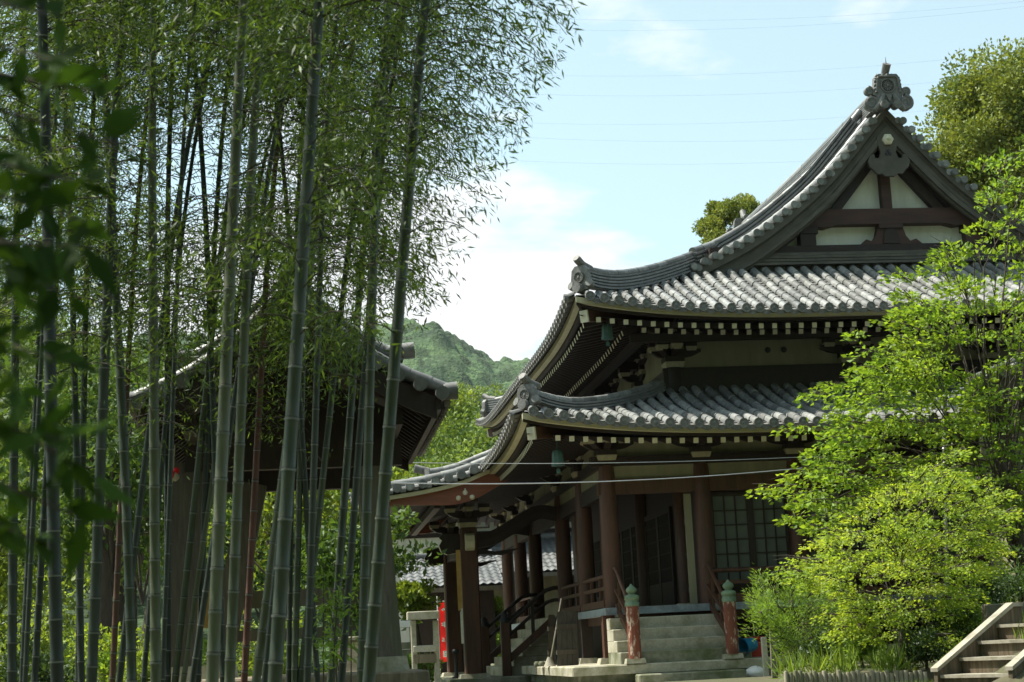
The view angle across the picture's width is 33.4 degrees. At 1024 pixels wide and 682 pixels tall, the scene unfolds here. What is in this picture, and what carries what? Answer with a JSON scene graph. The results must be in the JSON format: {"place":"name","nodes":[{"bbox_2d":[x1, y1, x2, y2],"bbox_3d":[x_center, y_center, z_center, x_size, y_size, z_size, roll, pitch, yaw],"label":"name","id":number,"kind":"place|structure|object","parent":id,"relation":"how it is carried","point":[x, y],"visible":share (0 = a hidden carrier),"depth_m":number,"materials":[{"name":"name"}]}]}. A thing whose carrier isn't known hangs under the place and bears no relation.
{"place":"outdoors","nodes":[
{"label":"outdoors","id":0,"kind":"place"},
{"bbox_2d":[0,347,329,681],"bbox_3d":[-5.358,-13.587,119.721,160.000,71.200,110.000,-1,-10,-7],"label":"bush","id":1,"kind":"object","parent":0,"point":[140,612],"depth_m":71.83,"materials":[{"name":"plant"}]},
{"bbox_2d":[45,490,163,635],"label":"broadleaf tree","id":2,"kind":"object","parent":1,"relation":"on","point":[121,605],"visible":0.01,"depth_m":66.84,"materials":[{"name":"green plant"}]},
{"bbox_2d":[74,452,163,649],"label":"broadleaf tree","id":3,"kind":"object","parent":1,"relation":"on","point":[144,567],"visible":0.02,"depth_m":63.48,"materials":[{"name":"green plant"}]},
{"bbox_2d":[400,402,497,477],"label":"broadleaf tree","id":4,"kind":"object","parent":1,"relation":"on","point":[446,459],"visible":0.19,"depth_m":76.36,"materials":[{"name":"green plant"}]},
{"bbox_2d":[421,436,493,475],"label":"broadleaf tree","id":5,"kind":"object","parent":1,"relation":"on","point":[475,450],"visible":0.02,"depth_m":64.67,"materials":[{"name":"green plant"}]},
{"bbox_2d":[429,381,487,455],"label":"broadleaf tree","id":6,"kind":"object","parent":1,"relation":"on","point":[461,397],"visible":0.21,"depth_m":108.12,"materials":[{"name":"green plant"}]},
{"bbox_2d":[129,276,457,681],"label":"pavilion","id":7,"kind":"structure","parent":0,"point":[423,402],"depth_m":19.74,"materials":[{"name":"brown wood"}]},
{"bbox_2d":[132,318,529,411],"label":"mountain","id":8,"kind":"structure","parent":0,"point":[443,355],"depth_m":603.14,"materials":[{"name":"plant"}]},
{"bbox_2d":[337,636,357,671],"bbox_3d":[-2.317,4.703,24.504,0.560,0.913,0.600,-1,-10,-7],"label":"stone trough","id":9,"kind":"object","parent":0,"point":[354,664],"visible":0.11,"depth_m":24.29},
{"bbox_2d":[349,492,575,659],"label":"house","id":10,"kind":"structure","parent":0,"point":[549,558],"depth_m":52.79,"materials":[{"name":"paint"}]},
{"bbox_2d":[0,0,1023,360],"label":"sky","id":11,"kind":"structure","parent":0,"point":[637,207],"materials":[{"name":"blue"}]},
{"bbox_2d":[669,652,1023,681],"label":"garden bed","id":12,"kind":"object","parent":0,"point":[1019,677],"visible":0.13,"depth_m":20.41,"materials":[{"name":"plant"}]},
{"bbox_2d":[738,563,853,673],"bbox_3d":[3.896,3.714,22.999,1.922,1.599,1.731,-1,-10,-7],"label":"conifer shrub","id":13,"kind":"object","parent":12,"relation":"on","point":[766,607],"visible":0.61,"depth_m":22.76,"materials":[{"name":"green plant"}]},
{"bbox_2d":[794,615,852,666],"bbox_3d":[3.878,3.745,21.054,0.903,0.754,0.819,-7,-11,20],"label":"shrub","id":14,"kind":"object","parent":12,"relation":"on","point":[814,643],"visible":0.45,"depth_m":21.08,"materials":[{"name":"green plant"}]},
{"bbox_2d":[828,624,885,666],"bbox_3d":[4.220,3.719,20.727,0.715,0.679,0.708,-1,-10,-7],"label":"shrub","id":15,"kind":"object","parent":12,"relation":"on","point":[863,652],"visible":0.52,"depth_m":20.63,"materials":[{"name":"green plant"}]},
{"bbox_2d":[744,132,1023,598],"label":"maple tree","id":16,"kind":"object","parent":12,"relation":"on","point":[972,401],"visible":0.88,"depth_m":24.78,"materials":[{"name":"green plant"}]},
{"bbox_2d":[762,594,1023,681],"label":"grass","id":17,"kind":"structure","parent":12,"relation":"on","point":[842,662],"depth_m":19.52,"materials":[{"name":"plant"}]},
{"bbox_2d":[764,447,1023,669],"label":"maple tree","id":18,"kind":"object","parent":12,"relation":"on","point":[844,618],"visible":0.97,"depth_m":19.86,"materials":[{"name":"green plant"}]},
{"bbox_2d":[889,624,955,669],"bbox_3d":[4.784,3.530,19.558,0.729,0.672,0.866,-1,-10,-7],"label":"shrub","id":19,"kind":"object","parent":12,"relation":"on","point":[925,653],"visible":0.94,"depth_m":19.49,"materials":[{"name":"green plant"}]},
{"bbox_2d":[921,586,995,642],"bbox_3d":[5.309,3.326,20.091,0.923,0.888,0.863,-1,-10,-7],"label":"shrub","id":20,"kind":"object","parent":12,"relation":"on","point":[975,620],"visible":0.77,"depth_m":20.06,"materials":[{"name":"green plant"}]},
{"bbox_2d":[949,564,1023,613],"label":"shrub","id":21,"kind":"object","parent":12,"relation":"on","point":[1000,596],"visible":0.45,"depth_m":21.35,"materials":[{"name":"green plant"}]},
{"bbox_2d":[981,602,1023,621],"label":"concrete kerb","id":22,"kind":"structure","parent":12,"relation":"on","point":[988,610],"depth_m":19.26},
{"bbox_2d":[991,544,1023,601],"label":"shrub","id":23,"kind":"object","parent":12,"relation":"on","point":[1020,593],"visible":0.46,"depth_m":21.88,"materials":[{"name":"green plant"}]},
{"bbox_3d":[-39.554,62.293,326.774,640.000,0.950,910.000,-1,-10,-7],"label":"ground","id":24,"kind":"structure","parent":0,"visible":0},
{"bbox_2d":[0,625,74,681],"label":"bush","id":25,"kind":"object","parent":24,"relation":"on","point":[44,674],"visible":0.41,"depth_m":18.57,"materials":[{"name":"green plant"}]},
{"bbox_2d":[0,610,86,680],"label":"bush","id":26,"kind":"object","parent":24,"relation":"on","point":[43,644],"visible":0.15,"depth_m":32.09,"materials":[{"name":"green plant"}]},
{"bbox_2d":[0,575,90,678],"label":"bush","id":27,"kind":"object","parent":24,"relation":"on","point":[31,623],"visible":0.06,"depth_m":34.56,"materials":[{"name":"green plant"}]},
{"bbox_2d":[0,428,117,652],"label":"broadleaf tree","id":28,"kind":"object","parent":24,"relation":"on","point":[4,572],"visible":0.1,"depth_m":31.83,"materials":[{"name":"green plant"}]},
{"bbox_2d":[45,620,149,681],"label":"bush","id":29,"kind":"object","parent":24,"relation":"on","point":[73,650],"visible":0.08,"depth_m":29.98,"materials":[{"name":"green plant"}]},
{"bbox_2d":[63,623,149,681],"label":"bush","id":30,"kind":"object","parent":24,"relation":"on","point":[104,664],"visible":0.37,"depth_m":25.52,"materials":[{"name":"green plant"}]},
{"bbox_2d":[0,311,231,681],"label":"broadleaf tree","id":31,"kind":"object","parent":24,"relation":"on","point":[109,547],"visible":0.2,"depth_m":28.16,"materials":[{"name":"green plant"}]},
{"bbox_2d":[102,647,149,681],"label":"bush","id":32,"kind":"object","parent":24,"relation":"on","point":[139,660],"visible":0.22,"depth_m":23.60,"materials":[{"name":"green plant"}]},
{"bbox_2d":[19,338,269,652],"bbox_3d":[-8.931,4.031,39.692,5.598,8.534,6.621,-5,-11,13],"label":"broadleaf tree","id":33,"kind":"object","parent":24,"relation":"on","point":[141,591],"visible":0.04,"depth_m":39.91,"materials":[{"name":"green plant"}]},
{"bbox_2d":[203,611,303,675],"bbox_3d":[-4.868,5.792,31.407,1.831,1.689,1.923,-4,-10,8],"label":"bush","id":34,"kind":"object","parent":24,"relation":"on","point":[255,626],"visible":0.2,"depth_m":31.62,"materials":[{"name":"green plant"}]},
{"bbox_2d":[205,490,350,629],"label":"broadleaf tree","id":35,"kind":"object","parent":24,"relation":"on","point":[260,578],"visible":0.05,"depth_m":62.16,"materials":[{"name":"green plant"}]},
{"bbox_2d":[248,614,327,676],"bbox_3d":[-3.587,5.017,26.790,1.267,1.439,1.611,-10,-13,35],"label":"bush","id":36,"kind":"object","parent":24,"relation":"on","point":[284,659],"visible":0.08,"depth_m":26.77,"materials":[{"name":"green plant"}]},
{"bbox_2d":[206,460,414,673],"bbox_3d":[-4.483,3.783,35.271,5.602,7.025,6.190,-1,-10,-7],"label":"broadleaf tree","id":37,"kind":"object","parent":24,"relation":"on","point":[268,509],"visible":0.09,"depth_m":35.31,"materials":[{"name":"green plant"}]},
{"bbox_2d":[262,504,447,630],"bbox_3d":[-2.781,4.658,30.531,3.381,3.412,2.701,-1,-10,-7],"label":"broadleaf tree","id":38,"kind":"object","parent":24,"relation":"on","point":[324,553],"visible":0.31,"depth_m":30.43,"materials":[{"name":"green plant"}]},
{"bbox_2d":[396,578,442,653],"bbox_3d":[-1.905,5.684,33.002,1.120,2.201,0.991,6,-14,-42],"label":"broadleaf tree","id":39,"kind":"object","parent":24,"relation":"on","point":[420,599],"visible":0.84,"depth_m":32.94,"materials":[{"name":"green plant"}]},
{"bbox_2d":[406,610,439,681],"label":"stone fence","id":40,"kind":"object","parent":24,"relation":"on","point":[434,657],"visible":1,"depth_m":28.49,"materials":[{"name":"stone"}]},
{"bbox_2d":[407,652,444,681],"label":"bush","id":41,"kind":"object","parent":24,"relation":"on","point":[428,666],"visible":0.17,"depth_m":29.61,"materials":[{"name":"green plant"}]},
{"bbox_2d":[397,550,502,676],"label":"shed","id":42,"kind":"structure","parent":24,"relation":"on","point":[490,579],"depth_m":45.97,"materials":[{"name":"tile"}]},
{"bbox_2d":[433,586,558,681],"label":"porch steps","id":43,"kind":"structure","parent":24,"relation":"on","point":[524,642],"depth_m":33.94,"materials":[{"name":"wood"}]},
{"bbox_2d":[491,650,896,681],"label":"stone terrace","id":44,"kind":"structure","parent":24,"relation":"on","point":[687,670],"depth_m":26.98,"materials":[{"name":"stone"}]},
{"bbox_2d":[547,615,554,663],"bbox_3d":[0.706,5.334,30.444,0.097,0.897,0.547,-7,-11,20],"label":"plank panel","id":45,"kind":"object","parent":44,"relation":"on","point":[551,626],"visible":0.76,"depth_m":30.46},
{"bbox_2d":[556,611,577,665],"bbox_3d":[0.955,5.101,29.292,0.642,0.920,0.287,3,-12,-29],"label":"plank panel","id":46,"kind":"object","parent":44,"relation":"on","point":[567,638],"visible":0.94,"depth_m":29.27,"materials":[{"name":"wood"}]},
{"bbox_2d":[606,562,743,663],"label":"stone steps","id":47,"kind":"structure","parent":44,"relation":"on","point":[633,637],"depth_m":27.55,"materials":[{"name":"stone"}]},
{"bbox_2d":[389,57,1023,678],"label":"temple hall","id":48,"kind":"structure","parent":44,"relation":"on","point":[713,357],"depth_m":31.33,"materials":[{"name":"brown wood"}]},
{"bbox_2d":[391,468,801,483],"bbox_3d":[1.381,2.106,26.412,6.786,0.166,0.017,0,-11,-16],"label":"wire","id":49,"kind":"object","parent":48,"relation":"attached to","point":[592,481],"visible":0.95,"depth_m":26.35,"materials":[{"name":"metal"}]},
{"bbox_2d":[593,536,602,608],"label":"lattice door","id":50,"kind":"structure","parent":48,"relation":"in","point":[597,550],"depth_m":39.74,"materials":[{"name":"brown wood"}]},
{"bbox_2d":[413,456,817,463],"bbox_3d":[1.535,1.885,27.087,7.018,0.131,0.011,-1,-10,-10],"label":"wire","id":51,"kind":"object","parent":48,"relation":"attached to","point":[613,462],"visible":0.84,"depth_m":26.98,"materials":[{"name":"metal"}]},
{"bbox_2d":[620,523,633,594],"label":"lattice door","id":52,"kind":"structure","parent":48,"relation":"in","point":[625,530],"depth_m":36.14,"materials":[{"name":"brown wood"}]},
{"bbox_2d":[630,521,639,605],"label":"lattice door","id":53,"kind":"structure","parent":48,"relation":"in","point":[632,525],"depth_m":35.29,"materials":[{"name":"brown wood"}]},
{"bbox_2d":[644,512,661,605],"bbox_3d":[2.783,4.336,33.438,0.055,1.870,1.200,-1,-10,-7],"label":"lattice door","id":54,"kind":"structure","parent":48,"relation":"in","point":[650,525],"depth_m":33.48,"materials":[{"name":"brown wood"}]},
{"bbox_2d":[656,506,677,604],"bbox_3d":[2.925,4.117,32.267,0.055,1.870,1.200,-1,-10,-7],"label":"lattice door","id":55,"kind":"structure","parent":48,"relation":"in","point":[668,584],"depth_m":32.17,"materials":[{"name":"brown wood"}]},
{"bbox_2d":[684,496,700,603],"bbox_3d":[3.195,3.669,29.873,0.095,1.870,1.000,-1,-10,-7],"label":"plank door","id":56,"kind":"structure","parent":48,"relation":"in","point":[692,498],"depth_m":29.70,"materials":[{"name":"brown wood"}]},
{"bbox_2d":[711,491,755,602],"bbox_3d":[3.767,3.515,29.178,0.705,1.870,0.050,-1,-10,-7],"label":"shoji door","id":57,"kind":"structure","parent":48,"relation":"in","point":[732,527],"depth_m":29.22,"materials":[{"name":"brown wood"}]},
{"bbox_2d":[749,490,793,599],"bbox_3d":[4.447,3.497,29.263,0.665,1.870,0.050,-1,-10,-7],"label":"shoji door","id":58,"kind":"structure","parent":48,"relation":"in","point":[769,540],"depth_m":29.29,"materials":[{"name":"brown wood"}]},
{"bbox_2d":[804,488,847,597],"bbox_3d":[5.394,3.473,29.383,0.705,1.870,0.050,-1,-10,-7],"label":"shoji door","id":59,"kind":"structure","parent":48,"relation":"in","point":[813,552],"depth_m":29.42,"materials":[{"name":"brown wood"}]},
{"bbox_2d":[841,486,885,595],"bbox_3d":[6.073,3.455,29.468,0.665,1.870,0.050,-1,-10,-7],"label":"shoji door","id":60,"kind":"structure","parent":48,"relation":"in","point":[857,546],"depth_m":29.47,"materials":[{"name":"brown wood"}]},
{"bbox_2d":[897,485,968,584],"bbox_3d":[7.288,3.423,29.621,1.245,1.870,0.050,-1,-10,-7],"label":"shoji door","id":61,"kind":"structure","parent":48,"relation":"in","point":[931,512],"depth_m":29.67,"materials":[{"name":"brown wood"}]},
{"bbox_2d":[739,652,751,657],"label":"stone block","id":62,"kind":"structure","parent":44,"relation":"on","point":[749,655],"depth_m":27.38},
{"bbox_2d":[738,638,757,654],"bbox_3d":[3.792,4.929,27.503,0.323,0.299,0.300,6,-13,-40],"label":"bucket","id":63,"kind":"object","parent":62,"relation":"on","point":[747,645],"visible":0.78,"depth_m":27.50,"materials":[{"name":"blue plastic"}]},
{"bbox_2d":[691,192,762,243],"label":"evergreen tree","id":64,"kind":"object","parent":24,"relation":"on","point":[711,225],"visible":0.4,"depth_m":64.86,"materials":[{"name":"green plant"}]},
{"bbox_2d":[912,35,1023,218],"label":"evergreen tree","id":65,"kind":"object","parent":24,"relation":"on","point":[981,111],"visible":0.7,"depth_m":49.57,"materials":[{"name":"green plant"}]},
{"bbox_2d":[923,353,1023,601],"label":"annex","id":66,"kind":"object","parent":24,"relation":"on","point":[1006,395],"visible":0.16,"depth_m":26.83,"materials":[{"name":"brown wood"}]},
{"bbox_2d":[930,602,1023,681],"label":"garden stairs","id":67,"kind":"structure","parent":24,"relation":"on","point":[987,649],"depth_m":17.40,"materials":[{"name":"wood"}]},
{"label":"bamboo litter","id":68,"kind":"structure","parent":24,"relation":"on","visible":0},
{"bbox_2d":[0,3,148,681],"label":"bamboo","id":69,"kind":"object","parent":68,"relation":"on","point":[12,584],"visible":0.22,"depth_m":15.00,"materials":[{"name":"green plant"}]},
{"bbox_2d":[0,1,179,681],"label":"bamboo","id":70,"kind":"object","parent":68,"relation":"on","point":[33,417],"visible":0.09,"depth_m":16.16,"materials":[{"name":"green plant"}]},
{"bbox_2d":[0,5,201,681],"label":"bamboo","id":71,"kind":"object","parent":68,"relation":"on","point":[79,607],"visible":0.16,"depth_m":15.64,"materials":[{"name":"green plant"}]},
{"bbox_2d":[0,4,204,681],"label":"bamboo","id":72,"kind":"object","parent":68,"relation":"on","point":[38,612],"visible":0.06,"depth_m":16.11,"materials":[{"name":"green plant"}]},
{"bbox_2d":[0,0,206,681],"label":"bamboo","id":73,"kind":"object","parent":68,"relation":"on","point":[30,573],"visible":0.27,"depth_m":13.30,"materials":[{"name":"green plant"}]},
{"bbox_2d":[0,0,214,681],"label":"bamboo","id":74,"kind":"object","parent":68,"relation":"on","point":[86,325],"visible":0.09,"depth_m":16.24,"materials":[{"name":"green plant"}]},
{"bbox_2d":[0,0,269,681],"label":"bamboo","id":75,"kind":"object","parent":68,"relation":"on","point":[55,619],"visible":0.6,"depth_m":10.89,"materials":[{"name":"green plant"}]},
{"bbox_2d":[4,0,277,681],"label":"bamboo","id":76,"kind":"object","parent":68,"relation":"on","point":[115,615],"visible":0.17,"depth_m":16.28,"materials":[{"name":"green plant"}]},
{"bbox_2d":[0,0,295,681],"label":"bamboo","id":77,"kind":"object","parent":68,"relation":"on","point":[93,633],"visible":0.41,"depth_m":12.93,"materials":[{"name":"green plant"}]},
{"bbox_2d":[0,0,308,681],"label":"bamboo","id":78,"kind":"object","parent":68,"relation":"on","point":[129,588],"visible":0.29,"depth_m":13.99,"materials":[{"name":"green plant"}]},
{"bbox_2d":[0,0,311,681],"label":"bamboo","id":79,"kind":"object","parent":68,"relation":"on","point":[154,561],"visible":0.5,"depth_m":13.16,"materials":[{"name":"green plant"}]},
{"bbox_2d":[28,2,302,681],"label":"bamboo","id":80,"kind":"object","parent":68,"relation":"on","point":[168,642],"visible":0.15,"depth_m":16.50,"materials":[{"name":"green plant"}]},
{"bbox_2d":[28,0,311,681],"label":"bamboo","id":81,"kind":"object","parent":68,"relation":"on","point":[136,537],"visible":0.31,"depth_m":15.62,"materials":[{"name":"green plant"}]},
{"bbox_2d":[48,1,311,681],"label":"bamboo","id":82,"kind":"object","parent":68,"relation":"on","point":[212,387],"visible":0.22,"depth_m":16.31,"materials":[{"name":"green plant"}]},
{"bbox_2d":[52,0,330,681],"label":"bamboo","id":83,"kind":"object","parent":68,"relation":"on","point":[171,416],"visible":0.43,"depth_m":14.06,"materials":[{"name":"green plant"}]},
{"bbox_2d":[57,0,362,681],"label":"bamboo","id":84,"kind":"object","parent":68,"relation":"on","point":[147,624],"visible":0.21,"depth_m":16.41,"materials":[{"name":"green plant"}]},
{"bbox_2d":[44,0,406,681],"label":"bamboo","id":85,"kind":"object","parent":68,"relation":"on","point":[213,654],"visible":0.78,"depth_m":10.91,"materials":[{"name":"green plant"}]},
{"bbox_2d":[85,0,371,681],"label":"bamboo","id":86,"kind":"object","parent":68,"relation":"on","point":[205,482],"visible":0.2,"depth_m":16.36,"materials":[{"name":"green plant"}]},
{"bbox_2d":[140,1,342,681],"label":"bamboo","id":87,"kind":"object","parent":68,"relation":"on","point":[250,572],"visible":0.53,"depth_m":16.27,"materials":[{"name":"green plant"}]},
{"bbox_2d":[93,0,410,681],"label":"bamboo","id":88,"kind":"object","parent":68,"relation":"on","point":[186,574],"visible":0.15,"depth_m":16.27,"materials":[{"name":"green plant"}]},
{"bbox_2d":[74,0,457,681],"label":"bamboo","id":89,"kind":"object","parent":68,"relation":"on","point":[236,504],"visible":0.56,"depth_m":13.12,"materials":[{"name":"green plant"}]},
{"bbox_2d":[85,0,450,681],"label":"bamboo","id":90,"kind":"object","parent":68,"relation":"on","point":[199,632],"visible":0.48,"depth_m":13.45,"materials":[{"name":"green plant"}]},
{"bbox_2d":[125,0,435,681],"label":"bamboo","id":91,"kind":"object","parent":68,"relation":"on","point":[196,588],"visible":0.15,"depth_m":16.21,"materials":[{"name":"green plant"}]},
{"bbox_2d":[158,0,431,681],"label":"bamboo","id":92,"kind":"object","parent":68,"relation":"on","point":[306,522],"visible":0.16,"depth_m":16.50,"materials":[{"name":"green plant"}]},
{"bbox_2d":[108,0,494,681],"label":"bamboo","id":93,"kind":"object","parent":68,"relation":"on","point":[302,252],"visible":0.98,"depth_m":9.91,"materials":[{"name":"green plant"}]},
{"bbox_2d":[172,2,439,681],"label":"bamboo","id":94,"kind":"object","parent":68,"relation":"on","point":[289,631],"visible":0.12,"depth_m":16.36,"materials":[{"name":"green plant"}]},
{"bbox_2d":[195,0,464,681],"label":"bamboo","id":95,"kind":"object","parent":68,"relation":"on","point":[296,589],"visible":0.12,"depth_m":16.39,"materials":[{"name":"green plant"}]},
{"bbox_2d":[304,558,359,681],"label":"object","id":96,"kind":"object","parent":68,"relation":"on","point":[334,645],"visible":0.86,"depth_m":14.65,"materials":[{"name":"green plant"}]},
{"bbox_2d":[188,0,493,681],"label":"bamboo","id":97,"kind":"object","parent":68,"relation":"on","point":[266,659],"visible":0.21,"depth_m":15.07,"materials":[{"name":"green plant"}]},
{"bbox_2d":[205,0,478,681],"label":"bamboo","id":98,"kind":"object","parent":68,"relation":"on","point":[310,576],"visible":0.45,"depth_m":14.64,"materials":[{"name":"green plant"}]},
{"bbox_2d":[184,0,525,681],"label":"bamboo","id":99,"kind":"object","parent":68,"relation":"on","point":[259,656],"visible":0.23,"depth_m":15.29,"materials":[{"name":"green plant"}]},
{"bbox_2d":[187,0,523,681],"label":"bamboo","id":100,"kind":"object","parent":68,"relation":"on","point":[323,470],"visible":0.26,"depth_m":16.48,"materials":[{"name":"green plant"}]},
{"bbox_2d":[248,1,518,681],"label":"bamboo","id":101,"kind":"object","parent":68,"relation":"on","point":[341,537],"visible":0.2,"depth_m":16.64,"materials":[{"name":"green plant"}]},
{"bbox_2d":[220,0,548,681],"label":"bamboo","id":102,"kind":"object","parent":68,"relation":"on","point":[366,512],"visible":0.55,"depth_m":14.61,"materials":[{"name":"green plant"}]},
{"bbox_2d":[277,0,524,681],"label":"bamboo","id":103,"kind":"object","parent":68,"relation":"on","point":[353,526],"visible":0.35,"depth_m":14.68,"materials":[{"name":"green plant"}]},
{"bbox_2d":[220,0,586,681],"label":"bamboo","id":104,"kind":"object","parent":68,"relation":"on","point":[384,488],"visible":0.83,"depth_m":10.91,"materials":[{"name":"green plant"}]},
{"bbox_3d":[-2.833,-3.270,0.594,12.413,10.345,14.428,-1,-10,-7],"label":"overhanging tree","id":105,"kind":"object","parent":24,"relation":"on","visible":0},
{"bbox_2d":[0,0,148,580],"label":"leafy branch","id":106,"kind":"object","parent":105,"relation":"attached to","point":[28,270],"visible":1,"depth_m":2.52,"materials":[{"name":"green plant"}]},
{"label":"court","id":107,"kind":"structure","parent":0,"visible":0},
{"bbox_2d":[436,596,446,674],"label":"banner","id":108,"kind":"object","parent":107,"relation":"on","point":[442,638],"visible":0.61,"depth_m":41.49,"materials":[{"name":"red fabric"}]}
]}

